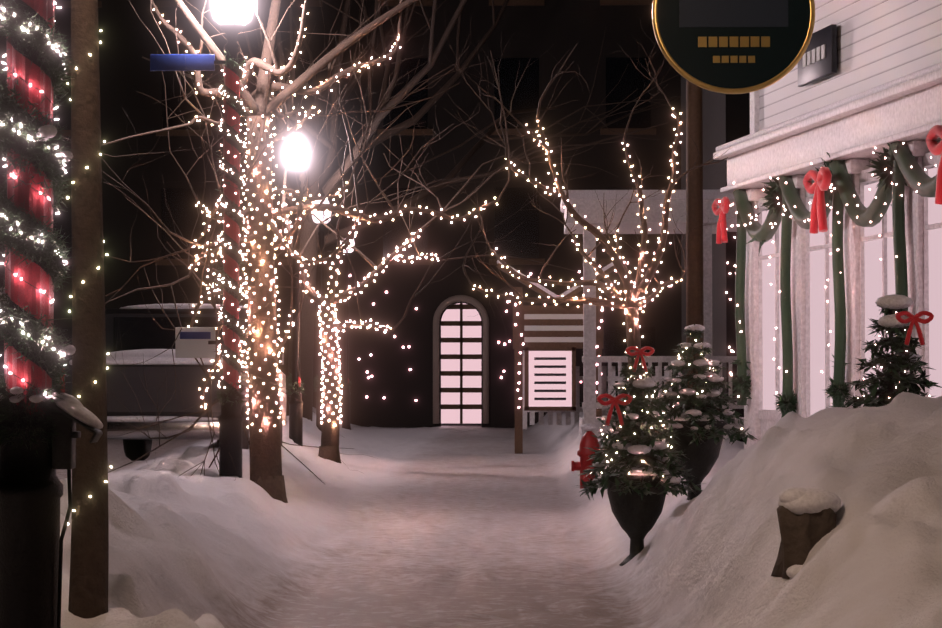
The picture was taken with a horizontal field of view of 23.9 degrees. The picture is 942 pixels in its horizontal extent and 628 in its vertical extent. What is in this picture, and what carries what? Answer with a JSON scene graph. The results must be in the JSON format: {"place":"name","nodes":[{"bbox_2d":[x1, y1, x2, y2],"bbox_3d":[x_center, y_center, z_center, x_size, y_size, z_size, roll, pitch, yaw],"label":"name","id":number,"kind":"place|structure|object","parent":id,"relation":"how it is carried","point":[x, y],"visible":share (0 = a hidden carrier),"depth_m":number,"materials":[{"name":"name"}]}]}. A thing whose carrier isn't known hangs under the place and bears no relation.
{"place":"outdoors","nodes":[
{"label":"outdoors","id":0,"kind":"place"},
{"bbox_2d":[56,392,941,627],"bbox_3d":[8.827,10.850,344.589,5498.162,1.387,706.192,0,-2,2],"label":"snow ground","id":1,"kind":"structure","parent":0,"point":[459,525],"depth_m":12.84,"materials":[{"name":"white snow"}]},
{"bbox_2d":[0,43,6,61],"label":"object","id":2,"kind":"structure","parent":1,"relation":"on","point":[3,49],"depth_m":59.98,"materials":[{"name":"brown wood"}]},
{"bbox_2d":[0,0,102,627],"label":"lamp post","id":3,"kind":"object","parent":1,"relation":"on","point":[42,414],"visible":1,"depth_m":6.75,"materials":[{"name":"metal"}]},
{"bbox_2d":[1,0,111,618],"bbox_3d":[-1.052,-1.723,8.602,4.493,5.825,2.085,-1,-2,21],"label":"wooden post","id":4,"kind":"object","parent":1,"relation":"on","point":[88,581],"visible":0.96,"depth_m":8.11,"materials":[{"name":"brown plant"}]},
{"bbox_2d":[60,303,286,460],"bbox_3d":[-3.542,0.862,27.247,2.260,2.000,5.550,0,-2,2],"label":"pickup truck","id":5,"kind":"object","parent":1,"relation":"on","point":[146,337],"visible":0.44,"depth_m":24.59,"materials":[{"name":"grey paint"}]},
{"bbox_2d":[209,0,255,477],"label":"lamp post","id":6,"kind":"object","parent":1,"relation":"on","point":[232,18],"visible":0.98,"depth_m":18.80,"materials":[{"name":"metal"}]},
{"bbox_2d":[150,54,225,357],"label":"street signs","id":7,"kind":"object","parent":6,"relation":"attached to","point":[195,342],"visible":0.92,"depth_m":18.82,"materials":[{"name":"blue metal"}]},
{"bbox_2d":[0,0,518,502],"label":"tree","id":8,"kind":"object","parent":1,"relation":"on","point":[262,350],"visible":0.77,"depth_m":19.72,"materials":[{"name":"brown plant"}]},
{"bbox_2d":[283,123,309,446],"bbox_3d":[-2.506,-0.120,31.872,0.384,5.290,0.384,0,-2,2],"label":"lamp post","id":9,"kind":"object","parent":1,"relation":"on","point":[294,383],"visible":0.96,"depth_m":31.80,"materials":[{"name":"metal"}]},
{"bbox_2d":[312,188,331,430],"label":"lamp post","id":10,"kind":"object","parent":1,"relation":"on","point":[317,379],"visible":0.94,"depth_m":42.82,"materials":[{"name":"metal"}]},
{"bbox_2d":[0,0,681,426],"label":"brick building","id":11,"kind":"structure","parent":1,"relation":"on","point":[442,352],"depth_m":59.96,"materials":[{"name":"brown brick"}]},
{"bbox_2d":[340,224,354,429],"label":"lamp post","id":12,"kind":"object","parent":1,"relation":"on","point":[345,382],"visible":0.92,"depth_m":52.82,"materials":[{"name":"metal"}]},
{"bbox_2d":[142,0,680,420],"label":"bare tree","id":13,"kind":"object","parent":1,"relation":"on","point":[307,313],"visible":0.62,"depth_m":45.06,"materials":[{"name":"brown plant"}]},
{"bbox_2d":[249,0,582,462],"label":"tree","id":14,"kind":"object","parent":1,"relation":"on","point":[331,367],"visible":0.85,"depth_m":31.77,"materials":[{"name":"brown plant"}]},
{"bbox_2d":[497,260,615,453],"bbox_3d":[1.517,0.740,38.744,2.132,3.376,0.740,0,-2,2],"label":"kiosk sign","id":15,"kind":"object","parent":1,"relation":"on","point":[548,339],"visible":0.75,"depth_m":38.69,"materials":[{"name":"brown wood"}]},
{"bbox_2d":[397,24,734,442],"bbox_3d":[0.657,-0.436,18.227,2.884,4.300,2.061,1,-2,-40],"label":"tree","id":16,"kind":"object","parent":1,"relation":"on","point":[641,283],"visible":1,"depth_m":17.76,"materials":[{"name":"brown plant"}]},
{"bbox_2d":[571,423,599,488],"bbox_3d":[1.316,1.662,24.696,0.400,0.895,0.380,0,-2,2],"label":"fire hydrant","id":17,"kind":"object","parent":1,"relation":"on","point":[588,440],"visible":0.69,"depth_m":24.65,"materials":[{"name":"red metal"}]},
{"bbox_2d":[523,350,667,428],"bbox_3d":[2.187,1.351,39.709,2.700,1.410,0.200,0,-2,2],"label":"picket fence","id":18,"kind":"object","parent":1,"relation":"on","point":[579,378],"visible":0.12,"depth_m":39.66,"materials":[{"name":"white paint"}]},
{"bbox_2d":[572,346,705,565],"bbox_3d":[1.112,0.972,14.738,0.897,1.527,0.876,0,-2,2],"label":"potted christmas tree","id":19,"kind":"object","parent":1,"relation":"on","point":[638,481],"visible":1,"depth_m":14.62,"materials":[{"name":"green plant"}]},
{"bbox_2d":[560,76,749,441],"bbox_3d":[7.576,-2.142,33.008,12.550,9.200,12.905,0,-2,2],"label":"porch","id":20,"kind":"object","parent":1,"relation":"on","point":[711,121],"depth_m":28.77,"materials":[{"name":"white paint"}]},
{"bbox_2d":[651,324,757,499],"bbox_3d":[1.517,0.735,15.229,0.832,1.339,0.778,2,-2,-45],"label":"potted christmas tree","id":21,"kind":"object","parent":1,"relation":"on","point":[702,425],"visible":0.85,"depth_m":15.11,"materials":[{"name":"green plant"}]},
{"bbox_2d":[771,487,841,578],"bbox_3d":[1.390,0.903,9.116,0.303,0.387,0.311,0,-2,2],"label":"stump","id":22,"kind":"object","parent":1,"relation":"on","point":[807,519],"visible":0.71,"depth_m":9.05,"materials":[{"name":"brown wood"}]},
{"bbox_2d":[712,0,941,447],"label":"storefront","id":23,"kind":"object","parent":1,"relation":"on","point":[834,172],"visible":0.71,"depth_m":18.74,"materials":[{"name":"white paint"}]},
{"bbox_2d":[652,0,814,93],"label":"hanging sign","id":24,"kind":"object","parent":23,"relation":"attached to","point":[733,46],"visible":1,"depth_m":12.71,"materials":[{"name":"black metal"}]},
{"bbox_2d":[837,294,941,408],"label":"fir","id":25,"kind":"object","parent":1,"relation":"on","point":[897,317],"visible":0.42,"depth_m":12.45,"materials":[{"name":"green plant"}]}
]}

